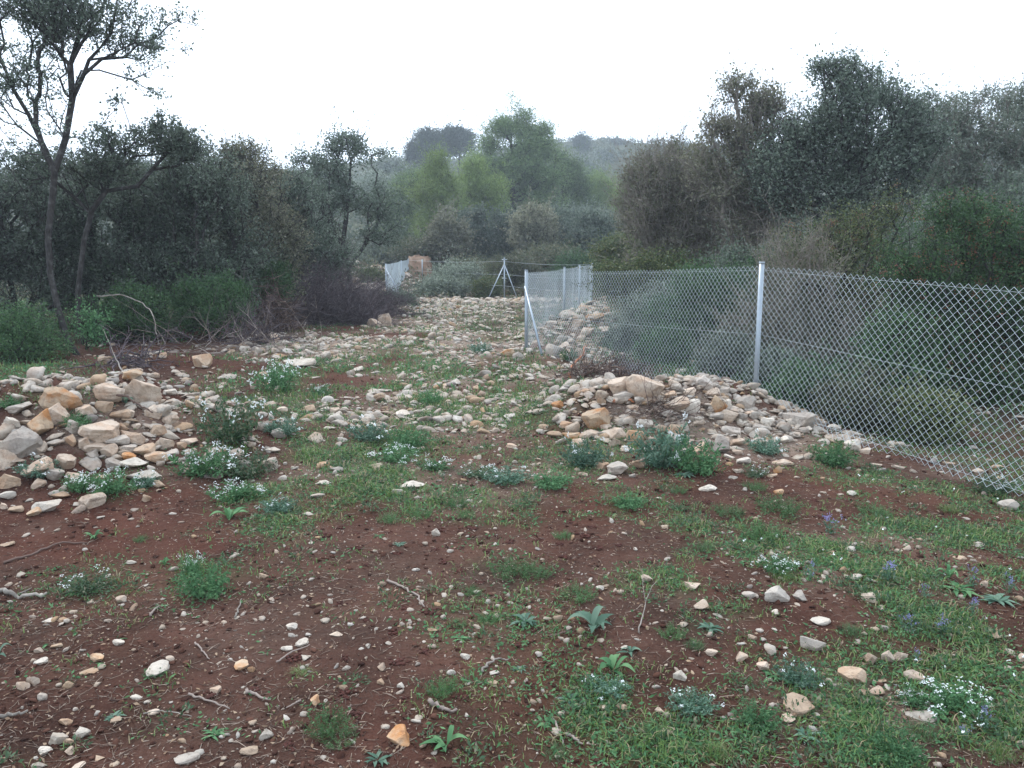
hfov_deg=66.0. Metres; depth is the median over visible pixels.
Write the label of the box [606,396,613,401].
stone
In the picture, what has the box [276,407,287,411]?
stone
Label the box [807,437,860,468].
leafy weed
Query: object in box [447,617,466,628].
feathery weed
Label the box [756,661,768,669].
stone
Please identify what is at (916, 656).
violet wildflower
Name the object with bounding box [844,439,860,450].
stone
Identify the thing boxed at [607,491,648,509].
leafy weed
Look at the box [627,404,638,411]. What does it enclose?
stone
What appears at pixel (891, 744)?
leafy weed
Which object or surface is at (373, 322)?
stone
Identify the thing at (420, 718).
gravel
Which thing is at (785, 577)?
grass tuft
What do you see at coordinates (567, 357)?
leafy weed
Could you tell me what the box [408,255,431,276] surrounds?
earth bank
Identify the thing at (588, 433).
stone
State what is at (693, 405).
stone
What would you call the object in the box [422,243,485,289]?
shrub
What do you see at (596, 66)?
sky
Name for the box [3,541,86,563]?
stick
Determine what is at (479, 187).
pine tree
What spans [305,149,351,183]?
hillside tree
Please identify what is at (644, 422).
stone
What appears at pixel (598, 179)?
pine tree
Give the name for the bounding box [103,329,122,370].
dead branch
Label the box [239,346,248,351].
stone
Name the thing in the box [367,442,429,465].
flowering weed
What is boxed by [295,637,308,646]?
stone
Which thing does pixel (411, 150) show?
pine tree
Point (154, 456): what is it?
stone
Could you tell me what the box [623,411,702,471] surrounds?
leafy weed
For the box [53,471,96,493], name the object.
flowering weed
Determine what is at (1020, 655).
stone
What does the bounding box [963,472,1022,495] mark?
flowering weed
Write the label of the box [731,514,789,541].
feathery weed
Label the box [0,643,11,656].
broadleaf plant
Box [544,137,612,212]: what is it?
pine tree
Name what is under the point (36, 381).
rubble
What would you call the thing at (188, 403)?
stone
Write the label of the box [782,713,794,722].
stone
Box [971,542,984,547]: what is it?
stone
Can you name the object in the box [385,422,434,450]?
leafy weed
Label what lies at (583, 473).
stone
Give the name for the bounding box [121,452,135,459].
stone
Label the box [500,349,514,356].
stone
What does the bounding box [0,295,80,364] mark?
mastic bush
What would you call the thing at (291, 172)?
shrub
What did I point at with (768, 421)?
stone
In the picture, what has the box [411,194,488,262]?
bush
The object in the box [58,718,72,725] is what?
stone
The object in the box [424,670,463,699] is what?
feathery weed
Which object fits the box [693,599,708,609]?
stone
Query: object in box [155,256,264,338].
mastic bush
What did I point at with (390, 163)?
hillside tree
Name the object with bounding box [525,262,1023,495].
chain link fence
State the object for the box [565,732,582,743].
stick
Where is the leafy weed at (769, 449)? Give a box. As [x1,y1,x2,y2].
[744,428,789,455]
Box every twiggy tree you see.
[582,96,733,273]
[669,36,845,260]
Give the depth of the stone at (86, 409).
5.92 m
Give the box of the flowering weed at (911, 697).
[890,681,943,712]
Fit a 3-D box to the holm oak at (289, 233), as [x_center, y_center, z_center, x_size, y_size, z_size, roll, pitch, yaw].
[-5.537,-3.506,17.099,3.080,4.637,3.634,0,9,0]
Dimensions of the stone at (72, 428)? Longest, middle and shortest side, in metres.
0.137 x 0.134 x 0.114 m
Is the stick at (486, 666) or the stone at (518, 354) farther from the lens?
the stone at (518, 354)
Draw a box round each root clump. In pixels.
[524,340,665,379]
[602,355,737,438]
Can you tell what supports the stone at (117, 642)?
on the ground at (168, 544)
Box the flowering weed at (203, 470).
[162,441,240,480]
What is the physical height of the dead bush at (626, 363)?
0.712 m
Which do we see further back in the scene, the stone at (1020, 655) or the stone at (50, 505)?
the stone at (50, 505)
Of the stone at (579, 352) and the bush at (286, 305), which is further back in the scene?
the bush at (286, 305)
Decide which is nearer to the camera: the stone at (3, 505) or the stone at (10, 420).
the stone at (3, 505)
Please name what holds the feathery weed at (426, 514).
on the ground at (168, 544)
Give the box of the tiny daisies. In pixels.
[743,474,1023,732]
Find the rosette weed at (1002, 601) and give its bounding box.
[978,593,1020,607]
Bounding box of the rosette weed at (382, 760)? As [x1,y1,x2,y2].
[365,749,391,766]
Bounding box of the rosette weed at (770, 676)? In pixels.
[762,670,784,681]
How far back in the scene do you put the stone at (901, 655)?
3.33 m
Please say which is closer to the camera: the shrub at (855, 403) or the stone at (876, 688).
the stone at (876, 688)
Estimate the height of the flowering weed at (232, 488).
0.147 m
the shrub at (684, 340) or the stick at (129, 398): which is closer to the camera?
the stick at (129, 398)
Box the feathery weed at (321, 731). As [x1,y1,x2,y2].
[294,696,354,738]
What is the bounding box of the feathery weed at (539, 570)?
[516,561,558,580]
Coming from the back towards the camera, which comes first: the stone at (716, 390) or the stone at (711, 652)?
the stone at (716, 390)
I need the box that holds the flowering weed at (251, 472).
[208,445,277,481]
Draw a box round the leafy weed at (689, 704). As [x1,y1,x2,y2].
[663,685,724,716]
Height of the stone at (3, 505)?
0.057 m
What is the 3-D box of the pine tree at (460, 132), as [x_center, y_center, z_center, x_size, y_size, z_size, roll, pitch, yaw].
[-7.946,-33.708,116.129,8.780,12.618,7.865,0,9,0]
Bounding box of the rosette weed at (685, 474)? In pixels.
[674,472,694,477]
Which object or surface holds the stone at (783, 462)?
on the ground at (168, 544)
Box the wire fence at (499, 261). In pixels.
[413,259,585,290]
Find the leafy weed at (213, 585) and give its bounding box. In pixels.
[172,560,235,600]
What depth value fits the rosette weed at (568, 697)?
3.01 m
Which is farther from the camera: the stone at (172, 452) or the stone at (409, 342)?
the stone at (409, 342)
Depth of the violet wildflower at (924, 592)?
3.85 m
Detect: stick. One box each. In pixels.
[0,587,47,598]
[0,709,27,717]
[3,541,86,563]
[116,394,152,412]
[143,710,191,716]
[188,693,229,708]
[194,642,209,658]
[234,598,241,617]
[245,688,270,699]
[276,644,309,662]
[386,579,424,606]
[427,698,457,712]
[481,657,508,672]
[549,630,570,636]
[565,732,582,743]
[568,345,586,377]
[638,575,656,632]
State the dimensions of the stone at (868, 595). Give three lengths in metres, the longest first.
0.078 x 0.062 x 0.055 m
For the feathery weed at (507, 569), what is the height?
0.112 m
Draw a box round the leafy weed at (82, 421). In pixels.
[58,410,91,428]
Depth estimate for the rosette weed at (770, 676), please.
3.18 m
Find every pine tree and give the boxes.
[362,157,428,244]
[393,135,486,274]
[394,129,436,175]
[404,115,464,160]
[432,109,481,187]
[450,137,522,220]
[458,75,587,255]
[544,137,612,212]
[585,152,619,210]
[605,173,634,212]
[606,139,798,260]
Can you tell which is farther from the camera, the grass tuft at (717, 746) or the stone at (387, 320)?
the stone at (387, 320)
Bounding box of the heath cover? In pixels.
[0,250,953,297]
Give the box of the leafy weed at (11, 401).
[0,391,28,408]
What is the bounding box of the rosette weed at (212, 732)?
[201,726,228,740]
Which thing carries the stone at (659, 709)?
on the ground at (168, 544)
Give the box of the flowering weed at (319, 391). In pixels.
[306,383,334,396]
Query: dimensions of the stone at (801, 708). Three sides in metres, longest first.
0.131 x 0.106 x 0.043 m
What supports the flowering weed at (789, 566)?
on the ground at (168, 544)
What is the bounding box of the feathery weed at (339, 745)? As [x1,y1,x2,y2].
[316,720,360,749]
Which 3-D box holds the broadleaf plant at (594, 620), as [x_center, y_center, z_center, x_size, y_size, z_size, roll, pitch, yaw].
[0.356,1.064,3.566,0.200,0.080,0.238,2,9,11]
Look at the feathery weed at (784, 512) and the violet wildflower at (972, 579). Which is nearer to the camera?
the violet wildflower at (972, 579)
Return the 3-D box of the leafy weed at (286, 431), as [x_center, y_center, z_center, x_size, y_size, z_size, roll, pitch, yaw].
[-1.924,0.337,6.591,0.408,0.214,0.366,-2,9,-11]
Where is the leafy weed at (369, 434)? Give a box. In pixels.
[347,414,392,441]
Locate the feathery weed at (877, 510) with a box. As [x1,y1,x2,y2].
[856,500,899,517]
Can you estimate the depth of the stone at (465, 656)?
3.30 m
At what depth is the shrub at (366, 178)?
76.84 m
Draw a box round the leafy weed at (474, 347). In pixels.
[467,338,493,353]
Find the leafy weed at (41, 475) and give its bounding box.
[12,452,63,479]
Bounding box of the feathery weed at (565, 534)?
[551,529,571,540]
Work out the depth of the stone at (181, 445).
5.96 m
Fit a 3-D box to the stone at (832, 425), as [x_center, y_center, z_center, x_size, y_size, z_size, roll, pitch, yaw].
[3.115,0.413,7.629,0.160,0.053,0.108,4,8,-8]
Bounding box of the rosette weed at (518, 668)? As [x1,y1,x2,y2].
[513,665,525,673]
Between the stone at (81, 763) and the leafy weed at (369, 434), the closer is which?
the stone at (81, 763)
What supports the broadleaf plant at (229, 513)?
on the ground at (168, 544)
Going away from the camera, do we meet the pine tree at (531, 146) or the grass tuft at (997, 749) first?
the grass tuft at (997, 749)
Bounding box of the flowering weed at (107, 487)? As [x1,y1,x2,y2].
[88,466,143,495]
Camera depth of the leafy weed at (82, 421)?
5.81 m
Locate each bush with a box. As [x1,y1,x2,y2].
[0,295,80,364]
[58,261,196,343]
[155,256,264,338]
[232,247,301,317]
[237,258,316,332]
[573,338,662,378]
[620,238,781,350]
[748,175,947,357]
[845,159,1023,408]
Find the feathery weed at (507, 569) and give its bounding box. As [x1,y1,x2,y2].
[486,554,538,581]
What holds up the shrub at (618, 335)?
on the ground at (168, 544)
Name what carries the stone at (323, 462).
on the ground at (168, 544)
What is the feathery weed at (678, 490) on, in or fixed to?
on the ground at (168, 544)
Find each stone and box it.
[0,425,42,457]
[0,449,17,470]
[0,474,20,488]
[0,491,15,498]
[0,503,7,508]
[0,541,14,546]
[4,417,20,428]
[7,401,32,413]
[8,505,23,511]
[16,682,29,690]
[20,456,53,476]
[26,507,41,515]
[26,677,39,685]
[27,408,53,434]
[31,478,46,489]
[31,499,61,512]
[31,762,45,767]
[33,657,47,664]
[34,647,43,652]
[36,441,47,452]
[38,386,82,410]
[38,746,52,755]
[45,468,64,480]
[48,403,69,424]
[48,490,59,494]
[48,732,68,744]
[49,492,70,497]
[51,643,62,647]
[56,454,76,469]
[57,617,68,621]
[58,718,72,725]
[62,738,73,743]
[64,434,75,446]
[64,746,74,755]
[65,472,86,481]
[66,420,82,433]
[72,726,90,739]
[72,761,85,767]
[75,404,92,415]
[78,419,119,442]
[78,437,89,448]
[78,492,106,508]
[79,667,98,674]
[81,442,105,451]
[86,449,98,457]
[90,653,103,661]
[92,383,124,401]
[95,401,113,413]
[95,755,104,760]
[98,356,112,363]
[100,443,118,456]
[105,435,130,445]
[105,457,120,470]
[109,409,131,418]
[110,716,121,722]
[112,639,124,645]
[115,595,126,601]
[118,422,128,430]
[119,457,147,466]
[120,430,145,443]
[121,444,137,449]
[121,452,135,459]
[122,369,142,380]
[123,379,161,402]
[126,469,161,479]
[126,560,136,563]
[130,694,141,698]
[131,423,140,428]
[133,443,155,455]
[141,402,152,409]
[142,494,151,501]
[144,404,161,418]
[144,451,168,462]
[146,660,169,676]
[147,709,159,714]
[150,424,166,435]
[151,372,159,377]
[152,480,164,486]
[155,438,174,449]
[162,415,178,424]
[165,389,176,394]
[165,449,178,456]
[166,655,174,661]
[174,752,199,764]
[176,442,186,448]
[180,438,197,444]
[185,400,193,407]
[185,448,196,455]
[189,384,198,392]
[192,353,212,367]
[210,685,221,693]
[234,659,248,670]
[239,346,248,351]
[239,746,257,754]
[247,667,255,671]
[254,347,262,352]
[259,573,267,578]
[259,728,273,740]
[263,331,279,342]
[263,447,279,451]
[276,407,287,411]
[277,340,291,344]
[281,646,292,650]
[283,358,315,365]
[286,623,297,628]
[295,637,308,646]
[301,655,310,660]
[310,694,319,705]
[315,480,330,484]
[317,461,329,467]
[329,632,342,635]
[330,407,339,412]
[339,685,347,690]
[354,366,362,370]
[367,318,380,326]
[377,662,385,670]
[377,678,383,684]
[378,313,391,325]
[386,724,409,746]
[396,409,409,416]
[397,682,404,688]
[400,480,423,488]
[403,340,415,344]
[431,528,439,535]
[460,653,469,659]
[488,680,497,685]
[489,670,499,674]
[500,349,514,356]
[506,443,517,447]
[509,407,519,412]
[512,352,524,359]
[545,343,564,356]
[551,401,562,407]
[559,341,569,348]
[559,353,570,360]
[560,421,572,427]
[562,432,580,439]
[572,319,585,327]
[572,438,584,444]
[575,347,582,355]
[578,472,587,476]
[579,429,598,438]
[580,327,591,335]
[581,407,609,428]
[585,313,603,320]
[595,462,608,469]
[597,397,605,404]
[597,474,616,479]
[600,424,611,430]
[602,427,625,439]
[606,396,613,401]
[607,377,626,393]
[607,461,628,474]
[609,438,619,446]
[613,391,633,403]
[617,704,626,710]
[620,446,634,451]
[626,374,664,398]
[626,430,645,444]
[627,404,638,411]
[631,460,645,467]
[637,419,652,427]
[639,398,655,404]
[641,574,652,582]
[654,423,666,432]
[655,707,663,712]
[661,408,672,416]
[664,391,676,397]
[667,424,682,433]
[668,379,678,386]
[669,396,689,411]
[673,670,686,680]
[682,416,703,420]
[682,582,700,589]
[683,387,695,395]
[685,399,699,414]
[692,419,704,425]
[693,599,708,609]
[694,442,708,457]
[696,375,712,389]
[698,484,716,490]
[705,387,720,395]
[705,649,717,655]
[710,395,727,412]
[710,412,723,418]
[713,435,729,451]
[719,387,729,393]
[721,426,740,434]
[722,409,738,422]
[725,399,731,406]
[729,438,744,444]
[732,449,742,454]
[732,469,743,472]
[734,396,756,408]
[736,457,750,463]
[736,651,747,661]
[742,591,754,597]
[744,427,753,433]
[748,634,756,639]
[749,428,759,437]
[752,423,768,428]
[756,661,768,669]
[760,417,774,426]
[765,585,789,601]
[772,459,793,465]
[773,466,781,472]
[773,489,783,494]
[780,436,789,442]
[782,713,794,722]
[783,412,815,427]
[783,692,814,716]
[793,590,806,600]
[800,636,826,650]
[810,616,830,625]
[827,424,840,427]
[838,666,866,683]
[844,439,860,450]
[860,447,870,453]
[861,592,876,602]
[863,653,877,664]
[869,685,884,694]
[881,650,894,661]
[891,465,904,468]
[894,652,907,661]
[903,670,924,681]
[905,710,936,722]
[953,555,966,559]
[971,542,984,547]
[972,468,983,472]
[980,581,987,587]
[992,631,1000,638]
[997,499,1019,510]
[1018,653,1023,661]
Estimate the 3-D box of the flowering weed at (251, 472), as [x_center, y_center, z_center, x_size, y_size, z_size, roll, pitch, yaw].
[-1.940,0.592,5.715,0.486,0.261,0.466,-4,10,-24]
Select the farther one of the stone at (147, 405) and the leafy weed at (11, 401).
the stone at (147, 405)
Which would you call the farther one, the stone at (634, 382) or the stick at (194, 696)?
the stone at (634, 382)
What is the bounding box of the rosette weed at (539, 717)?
[535,715,557,727]
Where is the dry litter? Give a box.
[0,353,1023,767]
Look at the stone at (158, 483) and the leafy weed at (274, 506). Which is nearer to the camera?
the leafy weed at (274, 506)
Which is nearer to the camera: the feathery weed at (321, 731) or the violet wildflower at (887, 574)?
the feathery weed at (321, 731)
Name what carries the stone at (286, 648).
on the ground at (168, 544)
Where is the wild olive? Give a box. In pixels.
[897,59,1023,261]
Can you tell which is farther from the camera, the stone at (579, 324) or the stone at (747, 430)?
the stone at (579, 324)
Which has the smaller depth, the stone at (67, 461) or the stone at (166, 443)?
the stone at (67, 461)
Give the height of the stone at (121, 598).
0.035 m
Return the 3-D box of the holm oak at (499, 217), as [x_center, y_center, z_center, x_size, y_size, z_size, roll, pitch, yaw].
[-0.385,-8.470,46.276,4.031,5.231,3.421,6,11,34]
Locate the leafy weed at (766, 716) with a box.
[729,696,786,732]
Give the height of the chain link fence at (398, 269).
1.786 m
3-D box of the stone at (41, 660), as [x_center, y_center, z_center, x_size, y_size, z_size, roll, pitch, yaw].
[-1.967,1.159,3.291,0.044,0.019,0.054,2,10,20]
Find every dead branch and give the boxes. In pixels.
[97,294,158,343]
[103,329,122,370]
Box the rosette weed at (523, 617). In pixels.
[508,613,536,628]
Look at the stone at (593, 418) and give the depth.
7.13 m
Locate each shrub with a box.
[258,155,303,217]
[296,168,369,216]
[347,166,423,220]
[350,229,413,265]
[351,252,391,282]
[380,224,452,267]
[380,275,440,305]
[388,165,428,215]
[397,260,476,296]
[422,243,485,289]
[436,242,491,277]
[457,262,513,297]
[476,237,547,293]
[510,222,585,288]
[543,234,601,293]
[563,194,624,219]
[572,237,701,307]
[576,225,648,305]
[581,304,647,351]
[595,253,700,335]
[610,314,703,364]
[669,206,890,340]
[686,308,779,382]
[732,321,831,390]
[752,336,860,412]
[798,326,911,437]
[827,286,970,406]
[843,355,1007,447]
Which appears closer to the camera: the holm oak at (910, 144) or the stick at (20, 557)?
the stick at (20, 557)
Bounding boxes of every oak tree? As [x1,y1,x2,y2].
[0,0,205,354]
[0,73,223,343]
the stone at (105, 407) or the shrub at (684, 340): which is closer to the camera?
the stone at (105, 407)
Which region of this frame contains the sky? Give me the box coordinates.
[0,0,1023,170]
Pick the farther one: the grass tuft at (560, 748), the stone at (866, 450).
the stone at (866, 450)
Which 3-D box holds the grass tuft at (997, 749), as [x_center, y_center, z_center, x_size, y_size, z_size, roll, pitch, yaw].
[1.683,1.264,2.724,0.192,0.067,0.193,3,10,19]
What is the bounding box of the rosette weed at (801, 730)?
[793,726,822,743]
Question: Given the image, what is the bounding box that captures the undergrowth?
[0,289,1023,440]
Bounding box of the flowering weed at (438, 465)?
[413,456,455,473]
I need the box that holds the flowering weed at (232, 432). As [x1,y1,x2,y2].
[192,391,265,447]
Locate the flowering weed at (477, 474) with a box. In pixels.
[455,463,496,478]
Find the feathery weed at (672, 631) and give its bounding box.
[652,619,688,640]
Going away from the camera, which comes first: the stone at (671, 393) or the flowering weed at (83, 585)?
the flowering weed at (83, 585)
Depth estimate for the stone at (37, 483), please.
5.25 m
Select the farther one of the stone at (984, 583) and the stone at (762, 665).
the stone at (984, 583)
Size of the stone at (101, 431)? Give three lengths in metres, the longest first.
0.284 x 0.234 x 0.146 m
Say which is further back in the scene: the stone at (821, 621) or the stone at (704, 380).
the stone at (704, 380)
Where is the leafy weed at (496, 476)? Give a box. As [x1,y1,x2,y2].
[480,464,534,486]
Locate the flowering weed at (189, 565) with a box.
[176,551,207,576]
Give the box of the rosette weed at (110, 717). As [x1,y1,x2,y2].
[103,710,126,721]
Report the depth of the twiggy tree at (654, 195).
19.13 m
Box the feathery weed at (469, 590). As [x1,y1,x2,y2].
[461,584,484,596]
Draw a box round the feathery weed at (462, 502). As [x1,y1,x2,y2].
[442,492,470,509]
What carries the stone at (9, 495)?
on the ground at (168, 544)
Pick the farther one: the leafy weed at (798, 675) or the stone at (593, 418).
the stone at (593, 418)
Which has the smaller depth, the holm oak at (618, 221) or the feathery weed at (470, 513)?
the feathery weed at (470, 513)
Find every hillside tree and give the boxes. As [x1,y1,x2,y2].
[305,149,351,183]
[368,146,419,180]
[566,128,597,155]
[569,143,612,178]
[580,155,616,183]
[586,135,622,160]
[606,132,626,144]
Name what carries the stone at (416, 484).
on the ground at (168, 544)
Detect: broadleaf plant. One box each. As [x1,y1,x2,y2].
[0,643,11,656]
[83,529,102,538]
[159,557,170,564]
[210,507,247,518]
[420,725,467,751]
[567,605,612,632]
[599,654,634,679]
[616,646,640,656]
[783,674,813,689]
[935,564,957,577]
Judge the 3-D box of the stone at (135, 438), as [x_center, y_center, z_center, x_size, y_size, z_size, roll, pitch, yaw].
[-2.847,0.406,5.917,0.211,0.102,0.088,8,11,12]
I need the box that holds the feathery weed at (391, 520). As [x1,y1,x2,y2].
[378,510,404,524]
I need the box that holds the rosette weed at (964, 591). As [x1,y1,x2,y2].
[938,580,981,596]
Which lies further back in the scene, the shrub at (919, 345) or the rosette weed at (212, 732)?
the shrub at (919, 345)
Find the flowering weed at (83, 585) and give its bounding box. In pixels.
[57,564,117,596]
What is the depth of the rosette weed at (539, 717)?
2.87 m
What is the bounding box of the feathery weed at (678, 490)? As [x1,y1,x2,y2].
[668,486,686,494]
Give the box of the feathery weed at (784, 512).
[749,490,807,516]
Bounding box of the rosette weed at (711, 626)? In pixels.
[697,621,723,634]
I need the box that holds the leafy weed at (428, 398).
[414,385,444,404]
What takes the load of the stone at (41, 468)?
on the ground at (168, 544)
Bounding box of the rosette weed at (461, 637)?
[450,632,466,642]
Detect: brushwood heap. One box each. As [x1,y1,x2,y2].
[248,230,428,329]
[336,255,435,316]
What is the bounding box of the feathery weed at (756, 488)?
[739,479,769,491]
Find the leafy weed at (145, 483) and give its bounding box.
[130,470,160,488]
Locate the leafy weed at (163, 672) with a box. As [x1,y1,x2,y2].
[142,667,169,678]
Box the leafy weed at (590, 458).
[557,431,613,468]
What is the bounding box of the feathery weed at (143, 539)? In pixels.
[132,535,149,542]
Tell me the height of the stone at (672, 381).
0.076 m
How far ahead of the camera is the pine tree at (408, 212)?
55.99 m
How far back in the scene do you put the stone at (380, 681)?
3.08 m
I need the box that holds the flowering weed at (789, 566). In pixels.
[750,553,799,578]
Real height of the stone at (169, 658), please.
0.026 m
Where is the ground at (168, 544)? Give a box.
[0,140,1023,767]
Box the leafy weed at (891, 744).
[863,724,935,767]
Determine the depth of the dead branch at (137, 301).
11.59 m
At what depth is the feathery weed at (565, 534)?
4.61 m
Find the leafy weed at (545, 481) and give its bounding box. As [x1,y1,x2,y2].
[524,468,577,490]
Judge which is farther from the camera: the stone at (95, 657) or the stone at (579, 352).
the stone at (579, 352)
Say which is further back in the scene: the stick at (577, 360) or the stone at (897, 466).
the stick at (577, 360)
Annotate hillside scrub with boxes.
[1,131,1023,273]
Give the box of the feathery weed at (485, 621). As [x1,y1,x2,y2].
[476,611,501,625]
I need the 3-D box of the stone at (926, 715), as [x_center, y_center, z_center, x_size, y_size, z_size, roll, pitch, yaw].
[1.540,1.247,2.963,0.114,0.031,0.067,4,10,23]
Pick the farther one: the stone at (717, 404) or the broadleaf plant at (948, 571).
the stone at (717, 404)
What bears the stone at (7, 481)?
on the ground at (168, 544)
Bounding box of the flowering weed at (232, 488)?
[199,477,266,503]
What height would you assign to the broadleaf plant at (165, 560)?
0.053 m
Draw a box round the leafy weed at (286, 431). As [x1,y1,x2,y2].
[261,411,306,436]
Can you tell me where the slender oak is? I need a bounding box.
[285,105,412,292]
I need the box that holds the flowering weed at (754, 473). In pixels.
[741,464,771,477]
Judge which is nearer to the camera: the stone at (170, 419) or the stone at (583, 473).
the stone at (583, 473)
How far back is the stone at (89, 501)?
5.06 m
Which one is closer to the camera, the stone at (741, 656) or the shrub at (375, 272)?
the stone at (741, 656)
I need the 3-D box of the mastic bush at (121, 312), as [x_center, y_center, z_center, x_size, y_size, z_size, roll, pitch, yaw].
[-6.647,-1.371,13.566,2.337,1.551,1.844,0,9,0]
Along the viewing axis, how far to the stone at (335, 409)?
7.76 m
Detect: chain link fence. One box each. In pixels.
[385,258,408,291]
[524,263,592,355]
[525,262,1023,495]
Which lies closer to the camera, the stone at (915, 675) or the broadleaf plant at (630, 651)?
the stone at (915, 675)
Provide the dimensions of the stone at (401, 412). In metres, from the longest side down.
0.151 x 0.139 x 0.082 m
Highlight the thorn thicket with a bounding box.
[696,192,901,377]
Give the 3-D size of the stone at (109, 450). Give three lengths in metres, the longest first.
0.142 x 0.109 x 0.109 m
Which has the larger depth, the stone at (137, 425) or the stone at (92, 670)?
the stone at (137, 425)
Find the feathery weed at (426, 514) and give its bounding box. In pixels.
[406,503,433,519]
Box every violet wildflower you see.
[803,558,816,578]
[817,512,845,534]
[877,560,896,584]
[900,612,916,633]
[910,647,921,662]
[921,583,931,597]
[934,612,954,633]
[958,725,973,740]
[965,566,978,587]
[965,597,979,617]
[977,705,997,731]
[1004,572,1017,592]
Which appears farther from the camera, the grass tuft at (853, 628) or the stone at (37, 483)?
the stone at (37, 483)
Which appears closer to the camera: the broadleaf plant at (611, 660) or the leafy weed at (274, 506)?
the broadleaf plant at (611, 660)
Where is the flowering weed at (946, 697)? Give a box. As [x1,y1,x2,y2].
[920,676,994,725]
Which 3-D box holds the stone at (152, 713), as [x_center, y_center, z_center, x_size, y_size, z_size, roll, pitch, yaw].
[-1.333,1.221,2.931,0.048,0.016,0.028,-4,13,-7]
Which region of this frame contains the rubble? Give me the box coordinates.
[0,261,1023,750]
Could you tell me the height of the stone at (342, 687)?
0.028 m
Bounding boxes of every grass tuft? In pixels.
[289,663,318,677]
[544,741,574,764]
[636,719,671,744]
[684,635,707,651]
[686,540,719,552]
[700,735,737,763]
[769,567,795,582]
[837,620,865,638]
[895,714,940,742]
[937,502,959,514]
[972,735,1023,766]
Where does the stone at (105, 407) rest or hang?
on the ground at (168, 544)
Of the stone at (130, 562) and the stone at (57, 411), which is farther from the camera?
the stone at (57, 411)
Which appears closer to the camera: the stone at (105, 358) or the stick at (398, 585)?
the stick at (398, 585)
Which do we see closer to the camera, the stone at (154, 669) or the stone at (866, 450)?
the stone at (154, 669)
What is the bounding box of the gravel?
[0,378,1023,767]
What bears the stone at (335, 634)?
on the ground at (168, 544)
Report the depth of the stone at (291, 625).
3.52 m
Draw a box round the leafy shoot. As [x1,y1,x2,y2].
[65,292,117,349]
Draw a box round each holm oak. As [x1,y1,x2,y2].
[0,123,105,326]
[11,113,182,322]
[91,117,305,334]
[191,110,328,317]
[265,140,370,297]
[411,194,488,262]
[453,199,509,260]
[478,195,520,280]
[496,186,565,286]
[543,196,591,271]
[553,202,623,258]
[600,203,642,245]
[714,27,972,263]
[845,160,1023,354]
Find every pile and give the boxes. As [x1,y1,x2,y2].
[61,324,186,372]
[73,286,294,348]
[76,289,321,355]
[166,267,320,353]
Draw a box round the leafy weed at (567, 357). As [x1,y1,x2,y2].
[559,347,578,360]
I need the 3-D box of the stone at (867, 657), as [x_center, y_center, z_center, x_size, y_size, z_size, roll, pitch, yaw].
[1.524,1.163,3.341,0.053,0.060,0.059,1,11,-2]
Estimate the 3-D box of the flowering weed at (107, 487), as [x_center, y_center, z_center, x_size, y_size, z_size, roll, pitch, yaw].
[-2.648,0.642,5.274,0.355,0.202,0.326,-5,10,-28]
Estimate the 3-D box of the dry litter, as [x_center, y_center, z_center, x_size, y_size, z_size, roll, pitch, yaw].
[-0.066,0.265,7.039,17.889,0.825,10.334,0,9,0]
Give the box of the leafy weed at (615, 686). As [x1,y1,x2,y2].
[582,673,633,699]
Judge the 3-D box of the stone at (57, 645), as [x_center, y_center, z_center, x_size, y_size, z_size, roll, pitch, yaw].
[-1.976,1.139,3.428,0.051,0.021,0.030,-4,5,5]
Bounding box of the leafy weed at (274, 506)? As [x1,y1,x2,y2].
[256,492,296,513]
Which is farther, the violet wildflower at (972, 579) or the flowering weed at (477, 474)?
the flowering weed at (477, 474)
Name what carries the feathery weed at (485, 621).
on the ground at (168, 544)
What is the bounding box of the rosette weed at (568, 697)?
[557,693,578,704]
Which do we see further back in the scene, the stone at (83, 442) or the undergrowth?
the undergrowth
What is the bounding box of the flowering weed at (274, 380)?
[247,358,301,392]
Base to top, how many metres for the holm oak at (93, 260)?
4.662 m
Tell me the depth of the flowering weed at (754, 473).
5.91 m
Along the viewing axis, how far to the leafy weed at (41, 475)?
5.32 m
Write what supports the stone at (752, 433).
on the ground at (168, 544)
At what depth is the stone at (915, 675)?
3.19 m
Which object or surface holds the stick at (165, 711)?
on the ground at (168, 544)
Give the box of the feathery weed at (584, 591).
[561,578,598,604]
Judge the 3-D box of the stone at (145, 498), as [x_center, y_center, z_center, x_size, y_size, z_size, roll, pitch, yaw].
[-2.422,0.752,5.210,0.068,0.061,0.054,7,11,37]
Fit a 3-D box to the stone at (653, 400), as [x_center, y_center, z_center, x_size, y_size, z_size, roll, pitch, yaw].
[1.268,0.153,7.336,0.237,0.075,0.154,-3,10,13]
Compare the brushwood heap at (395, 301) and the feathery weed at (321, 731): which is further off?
the brushwood heap at (395, 301)
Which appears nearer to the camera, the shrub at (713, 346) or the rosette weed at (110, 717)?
the rosette weed at (110, 717)
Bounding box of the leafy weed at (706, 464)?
[666,433,727,476]
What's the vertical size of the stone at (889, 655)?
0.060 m
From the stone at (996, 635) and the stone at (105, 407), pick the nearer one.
the stone at (996, 635)
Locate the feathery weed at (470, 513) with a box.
[457,509,475,518]
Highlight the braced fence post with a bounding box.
[489,258,516,297]
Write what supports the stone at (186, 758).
on the ground at (168, 544)
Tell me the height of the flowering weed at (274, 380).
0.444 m
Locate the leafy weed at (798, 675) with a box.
[770,652,824,688]
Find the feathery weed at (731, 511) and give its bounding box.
[710,501,746,518]

